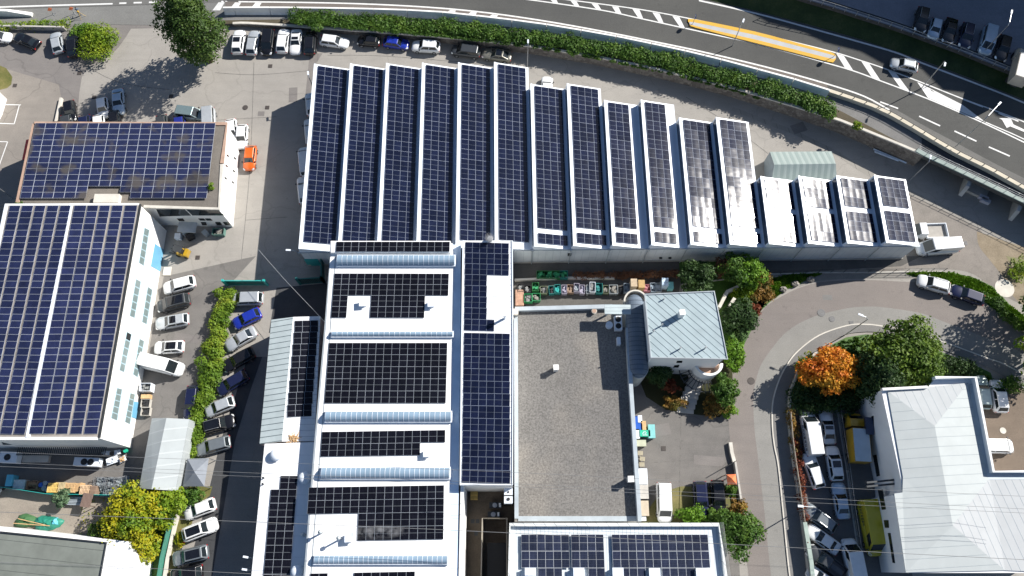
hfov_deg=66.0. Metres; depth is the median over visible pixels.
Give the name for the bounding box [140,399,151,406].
storage bin
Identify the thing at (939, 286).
parked car
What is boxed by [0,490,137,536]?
yard dirt
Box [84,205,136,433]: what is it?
solar array
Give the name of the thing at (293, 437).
twig pile
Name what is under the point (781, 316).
road
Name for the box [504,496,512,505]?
air conditioner
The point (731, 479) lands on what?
orange canopy
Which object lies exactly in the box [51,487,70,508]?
shrub
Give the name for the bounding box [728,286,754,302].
shrub
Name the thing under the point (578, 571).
roof hatch
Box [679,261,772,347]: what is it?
lawn
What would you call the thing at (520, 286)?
storage bin
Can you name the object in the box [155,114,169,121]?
parked car
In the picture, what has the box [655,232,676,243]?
solar array
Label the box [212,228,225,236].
dumpster
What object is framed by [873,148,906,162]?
beam stack
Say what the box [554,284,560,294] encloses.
storage bin
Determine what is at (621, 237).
solar array
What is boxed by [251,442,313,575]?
factory wing
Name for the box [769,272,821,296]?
grass
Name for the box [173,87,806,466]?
asphalt patches
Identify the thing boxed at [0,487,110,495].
fence
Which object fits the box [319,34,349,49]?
parked car
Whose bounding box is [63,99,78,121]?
parked car
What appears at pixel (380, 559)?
vault skylight
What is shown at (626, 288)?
storage bin
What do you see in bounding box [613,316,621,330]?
cooling unit
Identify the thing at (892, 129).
pavement
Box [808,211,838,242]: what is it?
solar array
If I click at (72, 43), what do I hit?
parked car
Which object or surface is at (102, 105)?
parked car
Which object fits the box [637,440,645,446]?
storage bin
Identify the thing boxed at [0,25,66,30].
garden wall
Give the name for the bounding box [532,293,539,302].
storage bin
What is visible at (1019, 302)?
deciduous tree
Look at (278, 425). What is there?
annex building
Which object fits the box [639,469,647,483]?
storage chest
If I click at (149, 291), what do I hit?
window
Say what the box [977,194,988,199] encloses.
pale trough
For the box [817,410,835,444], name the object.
parked car
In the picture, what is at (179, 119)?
parked car
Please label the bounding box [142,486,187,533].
deciduous tree
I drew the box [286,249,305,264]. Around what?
street lamp
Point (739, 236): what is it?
solar array
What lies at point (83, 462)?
condenser unit
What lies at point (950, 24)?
parked car
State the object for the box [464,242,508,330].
solar array
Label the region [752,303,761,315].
shrub
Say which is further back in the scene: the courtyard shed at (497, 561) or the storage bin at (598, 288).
the storage bin at (598, 288)
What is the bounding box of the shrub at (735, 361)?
[724,336,745,373]
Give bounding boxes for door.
[132,401,138,418]
[151,244,163,270]
[304,259,319,265]
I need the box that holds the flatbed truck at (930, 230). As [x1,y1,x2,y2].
[915,223,948,239]
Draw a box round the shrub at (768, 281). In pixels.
[758,268,773,291]
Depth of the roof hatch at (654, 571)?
92.27 m
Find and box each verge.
[757,273,822,308]
[906,272,1023,327]
[1006,256,1023,283]
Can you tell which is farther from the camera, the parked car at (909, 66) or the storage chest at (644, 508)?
the parked car at (909, 66)
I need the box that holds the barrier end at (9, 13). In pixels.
[0,9,32,16]
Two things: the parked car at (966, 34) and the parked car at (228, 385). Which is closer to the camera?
the parked car at (228, 385)
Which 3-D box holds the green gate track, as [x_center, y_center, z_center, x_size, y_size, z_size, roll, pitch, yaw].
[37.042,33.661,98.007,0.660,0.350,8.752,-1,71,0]
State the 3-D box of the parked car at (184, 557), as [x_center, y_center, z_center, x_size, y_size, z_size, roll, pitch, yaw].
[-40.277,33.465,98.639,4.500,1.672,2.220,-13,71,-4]
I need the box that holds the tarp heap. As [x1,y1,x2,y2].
[13,513,63,530]
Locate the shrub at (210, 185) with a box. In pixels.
[208,182,214,189]
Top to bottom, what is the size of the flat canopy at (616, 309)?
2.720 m
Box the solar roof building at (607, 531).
[508,523,726,575]
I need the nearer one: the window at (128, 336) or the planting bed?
the window at (128, 336)
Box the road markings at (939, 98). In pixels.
[0,0,1023,156]
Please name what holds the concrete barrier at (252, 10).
on the road shoulder at (242, 4)
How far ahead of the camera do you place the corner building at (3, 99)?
120.38 m
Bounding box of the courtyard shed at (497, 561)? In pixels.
[481,518,507,575]
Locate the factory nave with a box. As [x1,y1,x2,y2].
[460,240,513,491]
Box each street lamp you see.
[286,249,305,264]
[732,18,744,45]
[797,505,815,510]
[844,313,867,335]
[910,155,931,179]
[921,61,945,87]
[955,101,1001,146]
[985,10,1012,49]
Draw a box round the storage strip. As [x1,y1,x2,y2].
[513,256,920,316]
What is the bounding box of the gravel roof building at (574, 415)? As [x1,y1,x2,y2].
[513,304,641,522]
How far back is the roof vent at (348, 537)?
92.16 m
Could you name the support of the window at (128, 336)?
in the workshop building at (118, 416)
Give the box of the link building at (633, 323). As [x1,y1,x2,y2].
[620,290,648,386]
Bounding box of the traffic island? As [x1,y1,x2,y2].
[688,19,835,62]
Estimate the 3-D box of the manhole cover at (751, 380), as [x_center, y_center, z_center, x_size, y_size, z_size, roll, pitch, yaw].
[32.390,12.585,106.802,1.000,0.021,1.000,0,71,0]
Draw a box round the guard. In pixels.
[916,146,1023,203]
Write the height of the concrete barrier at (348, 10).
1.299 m
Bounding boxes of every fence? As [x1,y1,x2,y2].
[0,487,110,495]
[157,516,174,575]
[681,268,947,284]
[787,351,816,575]
[790,438,809,522]
[836,405,861,547]
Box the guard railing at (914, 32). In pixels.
[810,0,1009,70]
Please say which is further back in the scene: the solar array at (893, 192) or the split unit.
the solar array at (893, 192)
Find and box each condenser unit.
[0,451,22,463]
[73,457,103,467]
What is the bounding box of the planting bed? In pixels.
[0,66,11,89]
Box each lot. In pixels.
[633,383,739,575]
[792,404,912,575]
[809,0,1023,70]
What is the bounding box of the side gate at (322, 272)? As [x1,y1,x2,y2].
[320,259,325,283]
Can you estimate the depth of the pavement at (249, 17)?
125.28 m
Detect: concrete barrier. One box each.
[223,7,235,14]
[234,7,270,14]
[269,7,304,14]
[304,7,339,15]
[339,7,373,15]
[374,8,407,17]
[407,9,442,18]
[443,11,476,22]
[477,15,511,26]
[512,19,545,31]
[546,24,580,37]
[580,29,615,43]
[615,36,650,49]
[650,43,684,56]
[684,50,720,66]
[719,59,757,75]
[756,69,793,85]
[791,78,829,96]
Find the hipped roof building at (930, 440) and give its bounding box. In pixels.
[858,376,1023,572]
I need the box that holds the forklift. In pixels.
[169,244,190,258]
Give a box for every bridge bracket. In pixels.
[958,179,971,196]
[1008,202,1021,220]
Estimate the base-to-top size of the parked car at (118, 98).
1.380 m
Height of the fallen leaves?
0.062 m
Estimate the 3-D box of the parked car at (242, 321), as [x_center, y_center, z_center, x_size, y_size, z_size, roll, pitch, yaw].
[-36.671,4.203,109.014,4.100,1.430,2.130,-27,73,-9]
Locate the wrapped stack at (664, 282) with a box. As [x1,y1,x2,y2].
[660,278,668,289]
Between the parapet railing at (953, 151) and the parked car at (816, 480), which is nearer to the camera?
the parked car at (816, 480)
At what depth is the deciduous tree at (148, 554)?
96.98 m
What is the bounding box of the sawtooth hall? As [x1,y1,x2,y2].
[298,62,919,265]
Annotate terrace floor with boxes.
[983,388,1023,470]
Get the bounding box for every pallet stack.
[47,483,58,492]
[56,482,65,491]
[64,483,78,492]
[75,483,84,491]
[79,485,91,494]
[89,486,99,494]
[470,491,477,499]
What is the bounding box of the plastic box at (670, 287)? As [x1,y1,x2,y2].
[667,282,673,290]
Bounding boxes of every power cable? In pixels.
[0,462,1018,508]
[0,466,1015,512]
[0,562,288,575]
[6,452,1009,495]
[6,512,1023,559]
[261,253,324,321]
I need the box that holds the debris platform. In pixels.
[966,183,988,197]
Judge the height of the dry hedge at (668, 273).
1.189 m
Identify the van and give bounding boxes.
[137,352,184,376]
[201,105,216,121]
[296,147,306,176]
[655,482,673,522]
[798,412,824,456]
[839,538,867,575]
[856,499,885,556]
[915,236,963,256]
[976,23,998,55]
[989,437,1013,454]
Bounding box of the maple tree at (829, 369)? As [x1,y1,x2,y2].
[793,343,864,396]
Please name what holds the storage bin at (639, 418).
on the parking lot at (702, 435)
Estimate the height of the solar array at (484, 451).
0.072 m
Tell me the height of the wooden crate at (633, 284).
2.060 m
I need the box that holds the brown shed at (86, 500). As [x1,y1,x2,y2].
[80,493,95,507]
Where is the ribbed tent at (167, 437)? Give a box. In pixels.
[140,418,194,492]
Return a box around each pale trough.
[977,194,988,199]
[979,197,990,204]
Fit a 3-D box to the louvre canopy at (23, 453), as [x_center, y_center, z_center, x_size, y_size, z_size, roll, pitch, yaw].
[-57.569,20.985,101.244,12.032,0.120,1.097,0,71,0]
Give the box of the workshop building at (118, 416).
[0,203,166,448]
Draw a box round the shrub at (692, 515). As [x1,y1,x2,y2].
[672,503,708,522]
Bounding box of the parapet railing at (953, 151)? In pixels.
[828,88,1023,192]
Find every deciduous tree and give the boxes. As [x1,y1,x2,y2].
[96,480,171,552]
[133,525,161,564]
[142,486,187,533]
[646,366,673,388]
[661,378,681,393]
[676,258,717,291]
[710,372,741,406]
[714,251,750,290]
[716,506,767,564]
[719,295,762,341]
[735,252,768,292]
[859,313,947,386]
[1013,336,1023,373]
[1017,296,1023,314]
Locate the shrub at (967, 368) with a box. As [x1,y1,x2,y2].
[939,356,979,376]
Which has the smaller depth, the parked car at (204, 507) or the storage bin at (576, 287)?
the parked car at (204, 507)
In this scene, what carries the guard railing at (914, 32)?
on the lot at (980, 14)
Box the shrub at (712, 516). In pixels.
[706,507,726,522]
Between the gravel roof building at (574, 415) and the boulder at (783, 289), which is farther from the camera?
the boulder at (783, 289)
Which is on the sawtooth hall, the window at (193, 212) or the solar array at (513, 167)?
the solar array at (513, 167)
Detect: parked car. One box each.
[0,30,12,44]
[13,32,41,50]
[48,32,65,54]
[60,114,73,121]
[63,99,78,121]
[64,34,81,58]
[78,114,91,121]
[92,114,106,121]
[95,96,109,118]
[108,110,122,121]
[110,88,126,114]
[154,339,184,354]
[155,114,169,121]
[155,313,189,330]
[157,293,191,313]
[163,275,196,295]
[170,564,203,575]
[172,544,209,566]
[173,105,200,121]
[173,116,187,121]
[181,386,200,418]
[181,517,218,542]
[184,497,216,518]
[196,435,231,456]
[201,414,236,434]
[204,395,235,417]
[215,369,249,396]
[221,346,255,372]
[224,325,257,351]
[225,118,237,137]
[231,30,246,54]
[231,291,263,306]
[232,307,262,329]
[236,124,249,149]
[241,146,257,170]
[245,30,260,55]
[259,29,275,55]
[276,29,290,53]
[288,29,302,54]
[295,176,304,204]
[302,119,308,144]
[303,31,317,55]
[303,93,311,116]
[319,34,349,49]
[357,34,380,48]
[382,36,409,51]
[411,38,440,54]
[451,42,480,59]
[481,47,511,63]
[540,76,553,86]
[691,481,710,515]
[709,480,727,514]
[801,453,825,489]
[804,503,838,534]
[805,566,828,575]
[808,523,841,555]
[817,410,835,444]
[823,446,843,480]
[829,482,850,519]
[889,57,918,74]
[912,6,930,33]
[916,274,950,294]
[925,17,942,39]
[940,17,957,44]
[949,284,984,305]
[956,22,975,49]
[973,375,991,409]
[988,380,1008,412]
[992,34,1011,62]
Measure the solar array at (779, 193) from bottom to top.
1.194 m
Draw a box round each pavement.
[225,15,826,100]
[773,325,1023,575]
[827,95,921,149]
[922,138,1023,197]
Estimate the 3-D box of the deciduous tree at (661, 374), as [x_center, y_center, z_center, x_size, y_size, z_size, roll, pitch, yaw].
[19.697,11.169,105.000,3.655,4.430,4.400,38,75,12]
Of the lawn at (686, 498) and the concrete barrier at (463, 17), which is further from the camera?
the concrete barrier at (463, 17)
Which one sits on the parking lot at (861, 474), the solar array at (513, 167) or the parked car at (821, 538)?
the parked car at (821, 538)
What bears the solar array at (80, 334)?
on the workshop building at (118, 416)
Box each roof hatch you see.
[525,568,535,575]
[573,568,584,575]
[612,568,623,575]
[648,568,659,575]
[695,568,706,575]
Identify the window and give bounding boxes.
[111,388,122,420]
[119,331,131,371]
[125,393,134,423]
[129,279,140,317]
[133,338,144,376]
[139,227,149,265]
[142,286,152,323]
[156,209,190,216]
[187,210,223,215]
[873,455,879,475]
[878,489,885,509]
[884,520,888,527]
[888,533,894,562]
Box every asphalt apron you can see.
[0,25,163,121]
[0,69,63,223]
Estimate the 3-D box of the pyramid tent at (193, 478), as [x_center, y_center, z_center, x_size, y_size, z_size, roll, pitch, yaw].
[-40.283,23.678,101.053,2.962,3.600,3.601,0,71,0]
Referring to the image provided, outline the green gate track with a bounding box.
[802,522,814,575]
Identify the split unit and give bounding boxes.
[616,337,620,346]
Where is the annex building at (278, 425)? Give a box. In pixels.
[260,316,324,445]
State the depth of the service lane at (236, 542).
101.94 m
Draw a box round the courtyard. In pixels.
[466,484,513,575]
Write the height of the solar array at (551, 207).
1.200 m
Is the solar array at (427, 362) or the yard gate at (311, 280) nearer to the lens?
the solar array at (427, 362)
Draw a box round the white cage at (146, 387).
[139,383,154,392]
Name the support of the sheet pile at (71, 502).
on the yard dirt
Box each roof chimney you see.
[553,364,558,371]
[627,476,633,482]
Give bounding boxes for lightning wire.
[720,522,730,575]
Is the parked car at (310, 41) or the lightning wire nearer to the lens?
the lightning wire
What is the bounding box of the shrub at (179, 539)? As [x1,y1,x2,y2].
[173,531,185,547]
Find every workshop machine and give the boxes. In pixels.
[488,512,499,517]
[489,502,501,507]
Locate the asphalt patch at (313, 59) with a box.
[306,53,321,93]
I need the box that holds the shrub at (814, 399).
[785,379,827,416]
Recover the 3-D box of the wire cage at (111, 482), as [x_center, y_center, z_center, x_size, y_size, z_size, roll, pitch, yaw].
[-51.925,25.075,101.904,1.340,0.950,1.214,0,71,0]
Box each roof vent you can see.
[344,532,353,541]
[359,299,365,306]
[423,449,430,456]
[427,299,434,307]
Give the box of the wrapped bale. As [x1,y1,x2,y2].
[12,480,28,489]
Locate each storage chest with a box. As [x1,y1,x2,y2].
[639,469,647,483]
[640,484,648,498]
[641,501,648,515]
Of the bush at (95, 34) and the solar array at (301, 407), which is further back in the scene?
the bush at (95, 34)
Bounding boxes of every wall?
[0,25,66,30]
[55,98,63,121]
[163,508,180,575]
[233,22,922,165]
[515,277,614,281]
[717,285,738,310]
[722,297,735,319]
[728,442,735,461]
[733,462,741,502]
[797,0,1009,74]
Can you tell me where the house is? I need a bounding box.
[643,291,727,392]
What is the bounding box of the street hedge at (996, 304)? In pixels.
[980,291,1023,332]
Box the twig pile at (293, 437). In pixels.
[286,431,300,442]
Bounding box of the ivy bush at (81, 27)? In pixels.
[67,22,98,41]
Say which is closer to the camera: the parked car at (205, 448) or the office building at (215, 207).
the parked car at (205, 448)
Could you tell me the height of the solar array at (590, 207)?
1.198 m
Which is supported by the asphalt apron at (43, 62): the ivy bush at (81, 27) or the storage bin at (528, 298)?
the ivy bush at (81, 27)
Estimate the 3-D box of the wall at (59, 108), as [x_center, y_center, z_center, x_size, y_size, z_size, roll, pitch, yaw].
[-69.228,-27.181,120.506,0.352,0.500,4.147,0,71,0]
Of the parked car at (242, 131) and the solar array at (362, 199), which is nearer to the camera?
the solar array at (362, 199)
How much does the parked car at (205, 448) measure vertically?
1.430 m
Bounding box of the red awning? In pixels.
[22,139,28,159]
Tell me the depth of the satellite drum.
103.98 m
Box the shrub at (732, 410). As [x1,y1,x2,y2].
[721,405,738,418]
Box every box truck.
[843,413,871,463]
[1005,48,1023,87]
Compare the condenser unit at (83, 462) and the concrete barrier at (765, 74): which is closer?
the condenser unit at (83, 462)
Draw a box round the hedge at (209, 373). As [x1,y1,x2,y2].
[188,286,239,458]
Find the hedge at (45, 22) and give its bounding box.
[0,16,70,32]
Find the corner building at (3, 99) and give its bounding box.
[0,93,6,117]
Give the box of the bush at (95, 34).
[74,19,120,62]
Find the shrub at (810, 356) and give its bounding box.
[794,351,813,381]
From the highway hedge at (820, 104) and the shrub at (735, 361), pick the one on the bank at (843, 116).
the highway hedge at (820, 104)
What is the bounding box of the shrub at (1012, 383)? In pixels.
[991,373,1023,393]
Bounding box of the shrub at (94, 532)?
[87,521,116,537]
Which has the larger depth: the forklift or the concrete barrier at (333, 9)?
the concrete barrier at (333, 9)
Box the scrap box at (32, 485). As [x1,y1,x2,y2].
[25,480,40,489]
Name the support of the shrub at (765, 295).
on the lawn at (720, 288)
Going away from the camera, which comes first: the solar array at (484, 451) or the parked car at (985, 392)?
the solar array at (484, 451)
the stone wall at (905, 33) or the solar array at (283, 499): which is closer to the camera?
the solar array at (283, 499)
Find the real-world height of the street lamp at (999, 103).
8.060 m
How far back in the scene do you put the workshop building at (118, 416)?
102.42 m
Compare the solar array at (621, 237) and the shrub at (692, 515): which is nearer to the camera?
the shrub at (692, 515)
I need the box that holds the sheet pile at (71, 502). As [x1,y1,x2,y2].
[67,497,81,504]
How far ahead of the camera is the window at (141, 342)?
105.65 m
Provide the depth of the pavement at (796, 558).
104.73 m
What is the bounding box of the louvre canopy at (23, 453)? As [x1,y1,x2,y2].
[16,447,109,455]
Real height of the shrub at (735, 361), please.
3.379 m
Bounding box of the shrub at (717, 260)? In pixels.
[712,257,731,278]
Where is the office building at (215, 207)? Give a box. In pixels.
[16,122,238,226]
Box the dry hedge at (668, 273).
[572,269,679,280]
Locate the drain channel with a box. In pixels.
[732,107,1019,245]
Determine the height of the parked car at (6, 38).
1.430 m
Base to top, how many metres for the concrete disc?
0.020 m
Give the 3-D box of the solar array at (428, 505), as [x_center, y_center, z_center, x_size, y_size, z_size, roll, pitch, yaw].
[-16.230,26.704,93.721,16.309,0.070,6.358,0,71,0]
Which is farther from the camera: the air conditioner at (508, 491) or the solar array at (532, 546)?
the air conditioner at (508, 491)
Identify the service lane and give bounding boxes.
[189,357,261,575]
[212,357,267,575]
[269,283,327,332]
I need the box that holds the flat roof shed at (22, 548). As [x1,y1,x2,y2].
[0,526,152,575]
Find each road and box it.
[14,0,1023,206]
[728,280,1023,575]
[753,306,1023,575]
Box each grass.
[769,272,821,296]
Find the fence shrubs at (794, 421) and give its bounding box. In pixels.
[783,405,802,462]
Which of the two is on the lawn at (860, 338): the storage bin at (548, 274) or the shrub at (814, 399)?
the shrub at (814, 399)
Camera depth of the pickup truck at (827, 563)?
97.90 m
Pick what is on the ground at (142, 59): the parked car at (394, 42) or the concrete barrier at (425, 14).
the parked car at (394, 42)
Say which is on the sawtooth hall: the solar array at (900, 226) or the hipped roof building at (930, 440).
the solar array at (900, 226)
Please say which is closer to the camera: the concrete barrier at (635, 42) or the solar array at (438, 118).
the solar array at (438, 118)
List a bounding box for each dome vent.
[270,449,281,460]
[291,565,303,575]
[299,472,310,483]
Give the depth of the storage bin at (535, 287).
110.59 m
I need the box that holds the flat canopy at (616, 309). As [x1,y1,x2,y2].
[604,304,630,315]
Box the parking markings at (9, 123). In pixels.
[0,104,20,162]
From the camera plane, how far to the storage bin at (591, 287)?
110.48 m
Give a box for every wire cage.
[92,477,108,486]
[93,486,108,496]
[103,477,117,486]
[103,487,119,496]
[114,475,128,490]
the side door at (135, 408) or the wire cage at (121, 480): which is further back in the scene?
the side door at (135, 408)
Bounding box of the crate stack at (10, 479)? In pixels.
[5,475,18,486]
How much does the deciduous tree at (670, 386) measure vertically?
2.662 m
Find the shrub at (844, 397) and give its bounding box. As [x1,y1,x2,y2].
[820,387,863,417]
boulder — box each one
[779,287,787,291]
[791,281,798,286]
[806,276,814,281]
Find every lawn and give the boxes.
[148,524,171,575]
[168,486,211,575]
[641,360,732,416]
[641,486,738,522]
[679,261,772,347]
[791,334,992,409]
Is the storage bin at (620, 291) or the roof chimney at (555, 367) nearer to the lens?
the roof chimney at (555, 367)
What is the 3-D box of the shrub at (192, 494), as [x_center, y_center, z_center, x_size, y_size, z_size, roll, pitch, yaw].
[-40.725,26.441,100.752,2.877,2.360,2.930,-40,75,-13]
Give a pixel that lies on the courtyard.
(479, 509)
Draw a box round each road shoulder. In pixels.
[0,0,224,8]
[0,3,224,24]
[225,2,826,87]
[873,102,1023,183]
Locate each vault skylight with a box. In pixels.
[313,555,448,564]
[320,467,450,479]
[324,411,452,422]
[331,331,453,337]
[336,255,455,266]
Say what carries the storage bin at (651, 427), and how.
on the parking lot at (702, 435)
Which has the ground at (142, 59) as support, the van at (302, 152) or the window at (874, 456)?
the van at (302, 152)
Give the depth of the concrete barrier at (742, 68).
119.75 m
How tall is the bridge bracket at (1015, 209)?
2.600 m
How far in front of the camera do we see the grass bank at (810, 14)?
120.86 m
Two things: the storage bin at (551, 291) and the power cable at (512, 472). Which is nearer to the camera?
the power cable at (512, 472)
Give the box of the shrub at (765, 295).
[750,284,776,303]
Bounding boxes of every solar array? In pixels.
[0,206,20,298]
[0,206,32,362]
[0,206,45,422]
[0,206,58,433]
[14,206,70,433]
[20,123,215,197]
[29,205,86,433]
[43,205,97,433]
[56,205,109,433]
[70,205,122,433]
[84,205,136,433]
[263,476,297,575]
[287,320,317,416]
[304,66,346,243]
[307,485,443,540]
[310,571,414,575]
[320,430,444,456]
[324,343,446,402]
[331,273,448,317]
[336,242,449,251]
[343,65,382,240]
[382,65,418,240]
[421,65,453,242]
[460,64,489,240]
[462,333,509,483]
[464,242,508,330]
[498,64,528,241]
[521,535,569,575]
[534,86,566,230]
[538,233,567,245]
[571,85,605,229]
[571,535,604,575]
[577,232,606,244]
[608,102,636,228]
[612,535,709,575]
[616,232,637,243]
[645,102,675,228]
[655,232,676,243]
[683,120,720,228]
[694,231,722,243]
[720,119,759,228]
[733,231,760,243]
[765,178,794,209]
[769,211,799,242]
[803,178,832,208]
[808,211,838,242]
[841,178,870,208]
[846,211,876,242]
[878,177,908,207]
[885,210,915,241]
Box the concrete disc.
[995,279,1013,296]
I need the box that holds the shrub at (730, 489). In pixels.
[725,484,737,496]
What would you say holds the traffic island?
on the road at (949, 121)
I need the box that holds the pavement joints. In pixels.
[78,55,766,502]
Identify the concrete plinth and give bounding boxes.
[22,455,50,462]
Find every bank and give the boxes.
[222,19,899,142]
[710,0,1023,99]
[977,232,1023,304]
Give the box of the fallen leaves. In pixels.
[78,476,163,540]
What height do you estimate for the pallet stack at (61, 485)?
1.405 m
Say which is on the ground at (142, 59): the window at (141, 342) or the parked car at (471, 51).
the parked car at (471, 51)
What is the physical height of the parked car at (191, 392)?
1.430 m
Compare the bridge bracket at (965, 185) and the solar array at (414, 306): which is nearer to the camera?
the solar array at (414, 306)
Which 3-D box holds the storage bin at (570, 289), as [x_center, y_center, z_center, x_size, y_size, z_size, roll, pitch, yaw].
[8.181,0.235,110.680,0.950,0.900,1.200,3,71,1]
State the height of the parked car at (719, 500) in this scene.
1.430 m
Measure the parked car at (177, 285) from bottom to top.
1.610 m
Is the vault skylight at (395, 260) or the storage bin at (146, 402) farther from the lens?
the storage bin at (146, 402)
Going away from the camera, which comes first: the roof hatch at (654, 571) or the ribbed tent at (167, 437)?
the roof hatch at (654, 571)
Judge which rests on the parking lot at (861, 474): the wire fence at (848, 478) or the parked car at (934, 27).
the wire fence at (848, 478)
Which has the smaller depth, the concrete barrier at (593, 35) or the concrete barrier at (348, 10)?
the concrete barrier at (593, 35)
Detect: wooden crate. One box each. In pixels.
[141,394,151,398]
[629,279,636,290]
[637,280,644,291]
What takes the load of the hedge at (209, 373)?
on the ground at (142, 59)
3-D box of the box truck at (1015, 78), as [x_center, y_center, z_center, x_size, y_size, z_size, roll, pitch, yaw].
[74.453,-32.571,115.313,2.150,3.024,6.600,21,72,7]
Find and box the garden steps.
[677,377,702,413]
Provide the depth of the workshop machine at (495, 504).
100.62 m
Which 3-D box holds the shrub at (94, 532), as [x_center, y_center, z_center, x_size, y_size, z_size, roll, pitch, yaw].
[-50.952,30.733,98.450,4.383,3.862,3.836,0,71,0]
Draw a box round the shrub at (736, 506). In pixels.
[728,497,747,514]
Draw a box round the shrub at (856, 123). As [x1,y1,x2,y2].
[852,120,863,130]
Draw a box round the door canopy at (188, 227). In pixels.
[177,221,196,232]
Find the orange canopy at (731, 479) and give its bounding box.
[721,474,736,485]
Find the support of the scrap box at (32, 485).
on the yard asphalt at (204, 300)
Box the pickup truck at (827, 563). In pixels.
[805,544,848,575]
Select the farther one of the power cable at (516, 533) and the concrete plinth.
the concrete plinth
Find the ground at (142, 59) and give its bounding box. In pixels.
[0,1,1023,575]
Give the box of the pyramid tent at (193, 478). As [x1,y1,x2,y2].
[182,458,215,487]
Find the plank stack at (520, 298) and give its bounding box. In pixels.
[517,290,523,306]
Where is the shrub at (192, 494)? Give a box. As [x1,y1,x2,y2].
[181,486,205,505]
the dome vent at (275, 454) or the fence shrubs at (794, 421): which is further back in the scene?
the fence shrubs at (794, 421)
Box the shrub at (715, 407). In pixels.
[702,393,730,419]
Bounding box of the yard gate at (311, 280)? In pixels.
[295,277,322,284]
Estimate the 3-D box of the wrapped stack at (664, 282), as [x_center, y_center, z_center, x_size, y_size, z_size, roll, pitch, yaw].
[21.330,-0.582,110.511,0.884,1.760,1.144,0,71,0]
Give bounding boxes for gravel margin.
[800,273,914,285]
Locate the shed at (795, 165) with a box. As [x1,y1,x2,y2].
[764,151,835,179]
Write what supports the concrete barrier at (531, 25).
on the road shoulder at (242, 4)
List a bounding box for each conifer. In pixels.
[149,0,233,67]
[853,344,907,407]
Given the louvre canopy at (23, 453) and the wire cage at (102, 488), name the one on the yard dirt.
the wire cage at (102, 488)
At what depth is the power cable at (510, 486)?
90.06 m
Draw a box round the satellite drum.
[605,321,612,328]
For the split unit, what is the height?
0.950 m
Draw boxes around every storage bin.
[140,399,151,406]
[140,407,151,415]
[163,267,171,275]
[174,233,182,240]
[185,233,195,241]
[201,229,209,236]
[517,284,523,289]
[524,294,532,303]
[525,285,530,293]
[532,282,538,292]
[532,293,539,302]
[536,271,544,278]
[540,286,546,294]
[544,271,552,278]
[548,285,554,295]
[552,271,559,279]
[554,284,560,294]
[559,271,567,279]
[561,285,566,294]
[567,284,573,294]
[574,283,578,293]
[578,285,584,294]
[585,285,588,294]
[589,282,594,293]
[595,283,602,294]
[603,285,608,294]
[609,285,617,294]
[618,287,622,295]
[623,283,629,293]
[636,423,641,430]
[636,429,639,439]
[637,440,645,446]
[638,415,641,422]
[639,430,649,437]
[641,421,645,429]
[643,284,650,292]
[647,424,655,438]
[650,283,655,292]
[655,283,661,292]
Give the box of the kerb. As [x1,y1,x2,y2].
[771,324,1023,575]
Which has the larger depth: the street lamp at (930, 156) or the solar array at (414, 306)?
the street lamp at (930, 156)
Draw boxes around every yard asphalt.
[0,256,255,490]
[866,177,1017,301]
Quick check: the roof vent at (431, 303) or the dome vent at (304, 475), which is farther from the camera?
the roof vent at (431, 303)
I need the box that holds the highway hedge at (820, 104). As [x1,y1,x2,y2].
[287,6,838,122]
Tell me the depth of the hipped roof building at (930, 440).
95.14 m
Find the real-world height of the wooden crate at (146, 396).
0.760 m
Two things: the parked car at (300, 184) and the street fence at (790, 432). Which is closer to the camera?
the street fence at (790, 432)
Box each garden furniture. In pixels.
[106,455,118,465]
[114,449,121,454]
[118,455,126,462]
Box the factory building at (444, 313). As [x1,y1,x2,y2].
[304,241,466,575]
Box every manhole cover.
[747,377,754,384]
[817,309,824,316]
[1000,427,1005,433]
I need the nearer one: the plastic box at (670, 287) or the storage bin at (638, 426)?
the storage bin at (638, 426)
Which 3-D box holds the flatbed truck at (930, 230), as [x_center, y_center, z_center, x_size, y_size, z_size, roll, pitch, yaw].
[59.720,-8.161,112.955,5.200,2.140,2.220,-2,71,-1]
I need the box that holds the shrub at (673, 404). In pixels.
[663,395,688,410]
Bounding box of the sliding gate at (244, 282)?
[221,279,268,285]
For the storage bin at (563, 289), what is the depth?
110.52 m
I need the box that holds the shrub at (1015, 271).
[1007,253,1023,283]
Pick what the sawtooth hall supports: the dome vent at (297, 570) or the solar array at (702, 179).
the solar array at (702, 179)

